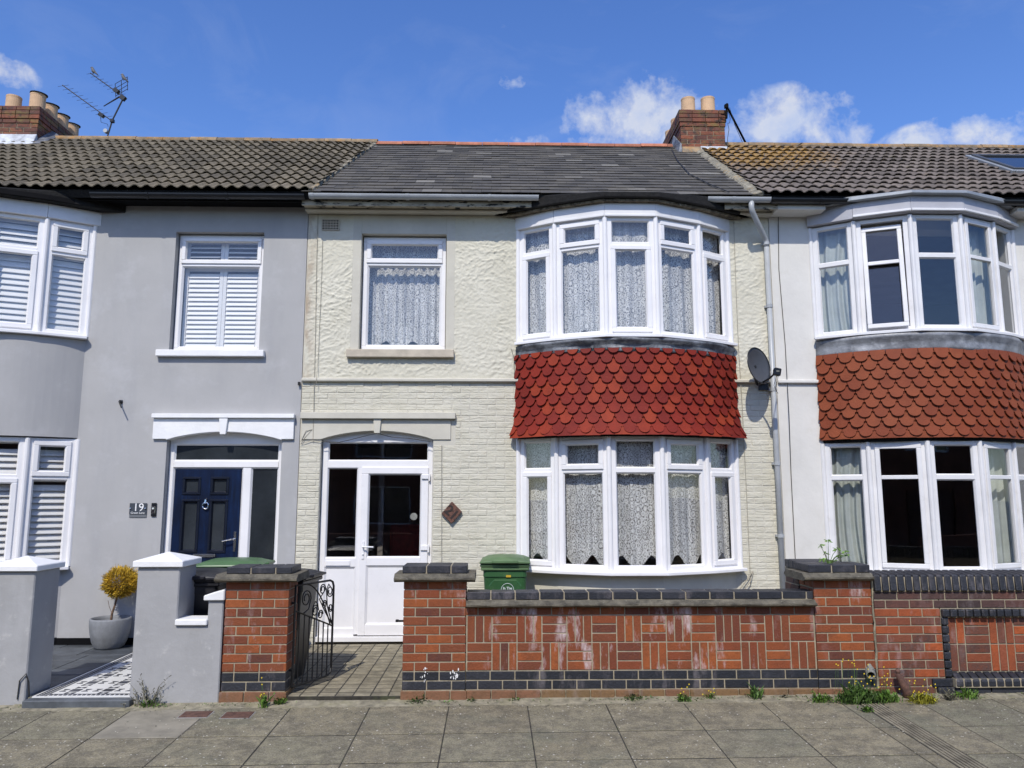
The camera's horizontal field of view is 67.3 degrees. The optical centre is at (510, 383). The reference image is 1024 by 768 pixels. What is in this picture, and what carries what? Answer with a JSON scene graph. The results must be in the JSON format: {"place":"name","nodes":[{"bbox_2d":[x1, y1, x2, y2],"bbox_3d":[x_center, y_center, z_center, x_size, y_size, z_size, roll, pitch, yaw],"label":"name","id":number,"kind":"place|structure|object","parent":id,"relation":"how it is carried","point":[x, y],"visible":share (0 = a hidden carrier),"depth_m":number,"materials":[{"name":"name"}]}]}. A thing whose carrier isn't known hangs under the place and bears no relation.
{"place":"outdoors","nodes":[
{"label":"outdoors","id":0,"kind":"place"},
{"bbox_2d":[286,644,402,699],"bbox_3d":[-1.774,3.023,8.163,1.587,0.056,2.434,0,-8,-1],"label":"path","id":1,"kind":"structure","parent":0,"point":[363,669],"depth_m":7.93,"materials":[{"name":"grey stone"}]},
{"bbox_2d":[294,568,325,679],"bbox_3d":[-2.327,2.408,7.766,0.794,1.060,0.580,-1,-8,7],"label":"wheelie bin","id":2,"kind":"object","parent":1,"relation":"on","point":[315,575],"visible":0.23,"depth_m":7.70,"materials":[{"name":"black plastic"}]},
{"bbox_2d":[0,698,1023,767],"bbox_3d":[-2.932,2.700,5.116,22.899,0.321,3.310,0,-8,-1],"label":"pavement","id":3,"kind":"structure","parent":0,"point":[860,742],"depth_m":5.98,"materials":[{"name":"grey concrete"}]},
{"bbox_2d":[22,697,133,707],"bbox_3d":[-3.841,2.909,6.841,0.938,0.204,0.115,0,-8,-1],"label":"threshold step","id":4,"kind":"object","parent":3,"relation":"on","point":[88,702],"visible":0.42,"depth_m":6.80,"materials":[{"name":"concrete"}]},
{"bbox_2d":[90,709,209,738],"bbox_3d":[-2.962,2.841,6.392,0.684,0.078,0.723,0,-8,-1],"label":"pavement patch","id":5,"kind":"object","parent":3,"relation":"on","point":[168,723],"visible":0.62,"depth_m":6.32,"materials":[{"name":"grey concrete"}]},
{"bbox_2d":[177,711,214,718],"bbox_3d":[-2.695,2.847,6.596,0.264,0.041,0.184,0,-8,-1],"label":"pavement cover","id":6,"kind":"object","parent":5,"relation":"on","point":[196,714],"visible":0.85,"depth_m":6.58,"materials":[{"name":"metal"}]},
{"bbox_2d":[219,711,255,718],"bbox_3d":[-2.328,2.842,6.572,0.264,0.041,0.184,0,-8,-1],"label":"pavement cover","id":7,"kind":"object","parent":3,"relation":"on","point":[237,715],"visible":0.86,"depth_m":6.55,"materials":[{"name":"metal"}]},
{"bbox_2d":[0,692,1023,711],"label":"mortar fillet","id":8,"kind":"object","parent":3,"relation":"on","point":[290,704],"visible":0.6,"depth_m":6.87,"materials":[{"name":"grey concrete"}]},
{"bbox_2d":[123,673,170,707],"bbox_3d":[-3.228,2.729,6.866,0.416,0.292,0.196,0,-8,-1],"label":"weed","id":9,"kind":"object","parent":8,"relation":"on","point":[147,696],"visible":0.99,"depth_m":6.84,"materials":[{"name":"green plant"}]},
{"bbox_2d":[134,698,165,707],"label":"weed","id":10,"kind":"object","parent":8,"relation":"on","point":[143,704],"visible":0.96,"depth_m":6.82,"materials":[{"name":"green plant"}]},
{"bbox_2d":[256,677,274,707],"bbox_3d":[-2.159,2.724,6.798,0.153,0.266,0.121,6,-10,-34],"label":"weed","id":11,"kind":"object","parent":8,"relation":"on","point":[263,702],"visible":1,"depth_m":6.78,"materials":[{"name":"green plant"}]},
{"bbox_2d":[273,697,286,704],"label":"weed","id":12,"kind":"object","parent":8,"relation":"on","point":[278,701],"visible":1,"depth_m":6.85,"materials":[{"name":"green plant"}]},
{"bbox_2d":[409,694,430,703],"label":"weed","id":13,"kind":"object","parent":8,"relation":"on","point":[419,699],"visible":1,"depth_m":6.89,"materials":[{"name":"green plant"}]},
{"bbox_2d":[1,692,1023,709],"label":"moss and sprigs","id":14,"kind":"object","parent":8,"relation":"on","point":[502,702],"visible":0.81,"depth_m":6.89,"materials":[{"name":"green plant"}]},
{"bbox_2d":[621,694,651,700],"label":"weed","id":15,"kind":"object","parent":8,"relation":"on","point":[631,697],"visible":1,"depth_m":6.92,"materials":[{"name":"green plant"}]},
{"bbox_2d":[677,684,691,701],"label":"weed","id":16,"kind":"object","parent":8,"relation":"on","point":[681,698],"visible":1,"depth_m":6.87,"materials":[{"name":"green plant"}]},
{"bbox_2d":[701,688,715,698],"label":"weed","id":17,"kind":"object","parent":8,"relation":"on","point":[711,695],"visible":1,"depth_m":6.95,"materials":[{"name":"green plant"}]},
{"bbox_2d":[745,682,766,699],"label":"weed","id":18,"kind":"object","parent":8,"relation":"on","point":[755,693],"visible":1,"depth_m":6.93,"materials":[{"name":"green plant"}]},
{"bbox_2d":[895,669,913,698],"bbox_3d":[3.572,2.723,6.965,0.150,0.277,0.096,0,-8,-1],"label":"iron stub","id":19,"kind":"object","parent":8,"relation":"on","point":[906,688],"visible":0.94,"depth_m":6.94,"materials":[{"name":"brown metal"}]},
{"bbox_2d":[953,686,985,699],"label":"weed","id":20,"kind":"object","parent":8,"relation":"on","point":[970,694],"visible":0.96,"depth_m":6.91,"materials":[{"name":"green plant"}]},
{"bbox_2d":[806,690,840,703],"bbox_3d":[2.797,2.792,6.866,0.305,0.088,0.154,0,-8,-1],"label":"weed","id":21,"kind":"object","parent":3,"relation":"on","point":[821,698],"visible":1,"depth_m":6.85,"materials":[{"name":"green plant"}]},
{"bbox_2d":[829,659,887,704],"bbox_3d":[3.085,2.636,6.828,0.518,0.384,0.219,0,-8,-1],"label":"weed","id":22,"kind":"object","parent":3,"relation":"on","point":[858,694],"visible":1,"depth_m":6.79,"materials":[{"name":"green plant"}]},
{"bbox_2d":[857,704,873,712],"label":"weed","id":23,"kind":"object","parent":3,"relation":"on","point":[865,709],"visible":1,"depth_m":6.55,"materials":[{"name":"green plant"}]},
{"bbox_2d":[868,673,903,702],"bbox_3d":[3.353,2.705,6.864,0.316,0.252,0.165,0,-8,-1],"label":"weed","id":24,"kind":"object","parent":3,"relation":"on","point":[893,697],"visible":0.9,"depth_m":6.83,"materials":[{"name":"green plant"}]},
{"bbox_2d":[860,702,985,767],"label":"drain channel","id":25,"kind":"object","parent":3,"relation":"on","point":[926,737],"visible":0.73,"depth_m":5.92,"materials":[{"name":"grey metal"}]},
{"bbox_2d":[906,679,940,704],"bbox_3d":[3.655,2.719,6.818,0.344,0.211,0.168,0,-8,-1],"label":"weed","id":26,"kind":"object","parent":3,"relation":"on","point":[922,698],"visible":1,"depth_m":6.79,"materials":[{"name":"yellow plant"}]},
{"bbox_2d":[939,687,958,700],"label":"weed","id":27,"kind":"object","parent":3,"relation":"on","point":[947,696],"visible":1,"depth_m":6.86,"materials":[{"name":"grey plant"}]},
{"bbox_2d":[0,0,1023,145],"label":"sky","id":28,"kind":"structure","parent":0,"point":[550,71],"materials":[{"name":"blue"}]},
{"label":"garden ground","id":29,"kind":"structure","parent":0,"visible":0},
{"bbox_2d":[0,556,64,704],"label":"gate pier","id":30,"kind":"structure","parent":29,"relation":"on","point":[29,585],"depth_m":7.00,"materials":[{"name":"white paint"}]},
{"bbox_2d":[32,653,132,697],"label":"mosaic path","id":31,"kind":"structure","parent":29,"relation":"on","point":[106,685],"depth_m":7.30,"materials":[{"name":"white tile"}]},
{"bbox_2d":[192,567,226,614],"bbox_3d":[-3.107,2.388,7.661,0.580,1.070,0.795,1,-8,-5],"label":"wheelie bin","id":32,"kind":"object","parent":31,"relation":"on","point":[204,582],"visible":0.13,"depth_m":7.42,"materials":[{"name":"black plastic"}]},
{"bbox_2d":[196,557,275,567],"bbox_3d":[-2.981,2.418,8.253,0.794,1.080,0.580,1,-8,-4],"label":"wheelie bin","id":33,"kind":"object","parent":31,"relation":"on","point":[225,562],"visible":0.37,"depth_m":8.12,"materials":[{"name":"green plastic"}]},
{"bbox_2d":[130,552,226,703],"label":"garden wall","id":34,"kind":"structure","parent":29,"relation":"on","point":[178,641],"depth_m":6.98,"materials":[{"name":"white paint"}]},
{"bbox_2d":[0,90,377,644],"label":"terraced house","id":35,"kind":"structure","parent":29,"relation":"on","point":[152,303],"depth_m":9.80,"materials":[{"name":"grey paint"}]},
{"bbox_2d":[0,437,79,569],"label":"bay window","id":36,"kind":"structure","parent":35,"relation":"in","point":[22,499],"depth_m":9.43,"materials":[{"name":"white plastic"}]},
{"bbox_2d":[0,213,97,339],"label":"bay window","id":37,"kind":"structure","parent":35,"relation":"in","point":[42,300],"depth_m":9.74,"materials":[{"name":"white plastic"}]},
{"bbox_2d":[58,73,127,135],"bbox_3d":[-7.172,-4.687,13.198,1.167,1.450,0.129,0,-8,-1],"label":"tv aerial","id":38,"kind":"object","parent":35,"relation":"on","point":[122,97],"visible":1,"depth_m":13.22,"materials":[{"name":"metal"}]},
{"bbox_2d":[129,503,146,516],"bbox_3d":[-4.617,1.567,9.545,0.210,0.174,0.027,0,-8,-1],"label":"house number sign","id":39,"kind":"object","parent":35,"relation":"attached to","point":[137,509],"visible":1,"depth_m":9.54,"materials":[{"name":"grey stone"}]},
{"bbox_2d":[151,503,156,515],"bbox_3d":[-4.424,1.560,9.549,0.062,0.165,0.033,0,-8,-1],"label":"doorbell","id":40,"kind":"object","parent":35,"relation":"attached to","point":[153,508],"visible":1,"depth_m":9.54,"materials":[{"name":"black plastic"}]},
{"bbox_2d":[170,469,241,561],"bbox_3d":[-3.824,2.102,9.599,0.835,2.067,0.109,0,-8,-1],"label":"door","id":41,"kind":"structure","parent":35,"relation":"in","point":[207,502],"depth_m":9.69,"materials":[{"name":"blue"}]},
{"bbox_2d":[155,235,264,356],"bbox_3d":[-3.830,-1.152,10.055,1.366,1.654,0.310,0,-8,-1],"label":"window","id":42,"kind":"structure","parent":35,"relation":"in","point":[241,292],"depth_m":10.14,"materials":[{"name":"white plastic"}]},
{"bbox_2d":[214,564,309,702],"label":"brick pier","id":43,"kind":"structure","parent":29,"relation":"on","point":[258,627],"depth_m":7.00,"materials":[{"name":"brick"}]},
{"bbox_2d":[289,579,334,687],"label":"iron gate","id":44,"kind":"structure","parent":43,"relation":"attached to","point":[330,623],"depth_m":7.38,"materials":[{"name":"black metal"}]},
{"bbox_2d":[480,554,529,589],"bbox_3d":[-0.054,2.560,9.041,0.604,1.085,0.806,0,-8,-1],"label":"wheelie bin","id":45,"kind":"object","parent":29,"relation":"on","point":[504,571],"visible":0.53,"depth_m":8.78,"materials":[{"name":"green plastic"}]},
{"bbox_2d":[295,96,785,644],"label":"terraced house","id":46,"kind":"structure","parent":29,"relation":"on","point":[475,402],"depth_m":9.84,"materials":[{"name":"beige paint"}]},
{"bbox_2d":[377,444,385,555],"bbox_3d":[-1.660,2.036,10.916,0.493,2.500,0.060,0,-8,-1],"label":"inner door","id":47,"kind":"structure","parent":46,"relation":"in","point":[382,446],"depth_m":10.93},
{"bbox_2d":[357,467,429,635],"bbox_3d":[-1.448,2.080,9.637,0.873,2.066,0.119,0,-8,-1],"label":"door","id":48,"kind":"structure","parent":46,"relation":"in","point":[380,598],"depth_m":9.61,"materials":[{"name":"white plastic"}]},
{"bbox_2d":[346,237,453,357],"bbox_3d":[-1.411,-1.143,10.071,1.373,1.647,0.235,0,-8,-1],"label":"window","id":49,"kind":"structure","parent":46,"relation":"in","point":[366,351],"depth_m":10.14,"materials":[{"name":"white plastic"}]},
{"bbox_2d":[368,246,439,344],"bbox_3d":[-1.400,-1.195,10.309,1.056,1.447,0.046,0,-8,-1],"label":"net curtain","id":50,"kind":"object","parent":46,"relation":"hanging from","point":[378,312],"visible":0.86,"depth_m":10.30,"materials":[{"name":"white fabric"}]},
{"bbox_2d":[389,524,419,555],"bbox_3d":[-1.644,2.823,11.783,0.660,1.310,0.800,0,-8,-1],"label":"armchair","id":51,"kind":"object","parent":46,"relation":"in","point":[404,539],"visible":0.13,"depth_m":11.94,"materials":[{"name":"red fabric"}]},
{"bbox_2d":[442,502,461,523],"bbox_3d":[-0.729,1.608,9.616,0.251,0.269,0.042,0,-8,-1],"label":"carved number sign","id":52,"kind":"object","parent":46,"relation":"attached to","point":[451,512],"visible":1,"depth_m":9.60,"materials":[{"name":"brown wood"}]},
{"bbox_2d":[526,222,719,333],"bbox_3d":[1.502,-1.311,9.958,2.563,1.460,0.514,0,-8,-1],"label":"net curtain","id":53,"kind":"object","parent":46,"relation":"hanging from","point":[579,305],"visible":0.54,"depth_m":9.84,"materials":[{"name":"white fabric"}]},
{"bbox_2d":[514,216,737,346],"bbox_3d":[1.504,-1.298,9.823,2.893,1.565,0.708,0,-8,-1],"label":"bay window","id":54,"kind":"structure","parent":46,"relation":"in","point":[607,272],"depth_m":9.77,"materials":[{"name":"white plastic"}]},
{"bbox_2d":[527,441,729,564],"bbox_3d":[1.504,1.463,9.559,2.562,1.535,0.516,0,-8,-1],"label":"net curtain","id":55,"kind":"object","parent":46,"relation":"hanging from","point":[587,456],"visible":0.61,"depth_m":9.43,"materials":[{"name":"white fabric"}]},
{"bbox_2d":[516,436,747,575],"bbox_3d":[1.504,1.476,9.422,2.893,1.640,0.708,0,-8,-1],"label":"bay window","id":56,"kind":"structure","parent":46,"relation":"in","point":[606,465],"depth_m":9.38,"materials":[{"name":"white plastic"}]},
{"bbox_2d":[720,103,745,148],"bbox_3d":[3.833,-4.223,13.007,0.729,0.910,0.120,7,-11,-38],"label":"aerial pole","id":57,"kind":"object","parent":46,"relation":"attached to","point":[726,107],"visible":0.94,"depth_m":12.91,"materials":[{"name":"black metal"}]},
{"bbox_2d":[747,347,781,392],"bbox_3d":[3.251,-0.188,9.694,0.403,0.560,0.637,-4,-9,28],"label":"satellite dish","id":58,"kind":"object","parent":46,"relation":"attached to","point":[758,365],"visible":1,"depth_m":9.73,"materials":[{"name":"grey metal"}]},
{"bbox_2d":[394,559,878,699],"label":"garden wall","id":59,"kind":"structure","parent":29,"relation":"on","point":[807,628],"depth_m":7.07,"materials":[{"name":"brick"}]},
{"bbox_2d":[818,539,849,562],"bbox_3d":[3.104,1.609,7.365,0.326,0.239,0.084,0,-8,-1],"label":"seedling plant","id":60,"kind":"object","parent":59,"relation":"on","point":[828,554],"visible":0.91,"depth_m":7.36,"materials":[{"name":"green plant"}]},
{"bbox_2d":[865,664,875,678],"bbox_3d":[3.301,2.632,7.056,0.084,0.128,0.141,-3,-9,18],"label":"drain pipe end","id":61,"kind":"object","parent":59,"relation":"attached to","point":[870,667],"visible":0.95,"depth_m":7.02,"materials":[{"name":"white plastic"}]},
{"bbox_2d":[702,142,1023,570],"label":"terraced house","id":62,"kind":"structure","parent":29,"relation":"on","point":[910,384],"depth_m":9.89,"materials":[{"name":"white paint"}]},
{"bbox_2d":[818,226,861,331],"bbox_3d":[4.360,-1.329,10.164,0.621,1.476,0.082,-5,-10,31],"label":"curtain","id":63,"kind":"object","parent":62,"relation":"hanging from","point":[835,288],"visible":0.53,"depth_m":10.20,"materials":[{"name":"fabric"}]},
{"bbox_2d":[831,448,866,563],"bbox_3d":[4.360,1.550,9.748,0.625,1.556,0.086,-5,-10,31],"label":"curtain","id":64,"kind":"object","parent":62,"relation":"hanging from","point":[849,518],"visible":0.52,"depth_m":9.78,"materials":[{"name":"fabric"}]},
{"bbox_2d":[808,214,1023,340],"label":"bay window","id":65,"kind":"structure","parent":62,"relation":"in","point":[857,262],"depth_m":9.83,"materials":[{"name":"white plastic"}]},
{"bbox_2d":[820,441,1023,570],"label":"bay window","id":66,"kind":"structure","parent":62,"relation":"in","point":[871,477],"depth_m":9.38,"materials":[{"name":"white plastic"}]},
{"bbox_2d":[968,225,991,324],"bbox_3d":[6.149,-1.344,10.063,0.603,1.475,0.066,5,-9,-29],"label":"curtain","id":67,"kind":"object","parent":62,"relation":"hanging from","point":[980,282],"visible":0.55,"depth_m":10.06,"materials":[{"name":"fabric"}]},
{"bbox_2d":[965,154,1023,176],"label":"roof window","id":68,"kind":"structure","parent":62,"relation":"in","point":[1014,163],"depth_m":11.89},
{"bbox_2d":[988,449,1013,563],"bbox_3d":[6.127,1.534,9.637,0.656,1.555,0.094,4,-9,-28],"label":"curtain","id":69,"kind":"object","parent":62,"relation":"hanging from","point":[1002,521],"visible":0.4,"depth_m":9.64,"materials":[{"name":"fabric"}]},
{"bbox_2d":[868,570,1023,693],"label":"garden wall","id":70,"kind":"structure","parent":29,"relation":"on","point":[955,630],"depth_m":7.15,"materials":[{"name":"red brick"}]},
{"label":"slate paving bed","id":71,"kind":"structure","parent":0,"visible":0},
{"bbox_2d":[28,645,132,696],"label":"slate paving","id":72,"kind":"structure","parent":71,"relation":"on","point":[69,662],"depth_m":8.46,"materials":[{"name":"grey stone"}]},
{"bbox_2d":[89,615,131,649],"bbox_3d":[-4.753,2.952,9.136,0.459,0.345,0.459,0,-8,-1],"label":"plant pot","id":73,"kind":"object","parent":72,"relation":"on","point":[106,632],"visible":1,"depth_m":8.97,"materials":[{"name":"grey ceramic"}]},
{"bbox_2d":[100,564,137,619],"bbox_3d":[-4.662,2.504,9.199,0.496,0.701,0.506,0,-8,-1],"label":"topiary shrub","id":74,"kind":"object","parent":73,"relation":"on","point":[111,589],"visible":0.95,"depth_m":9.14,"materials":[{"name":"yellow plant"}]}
]}

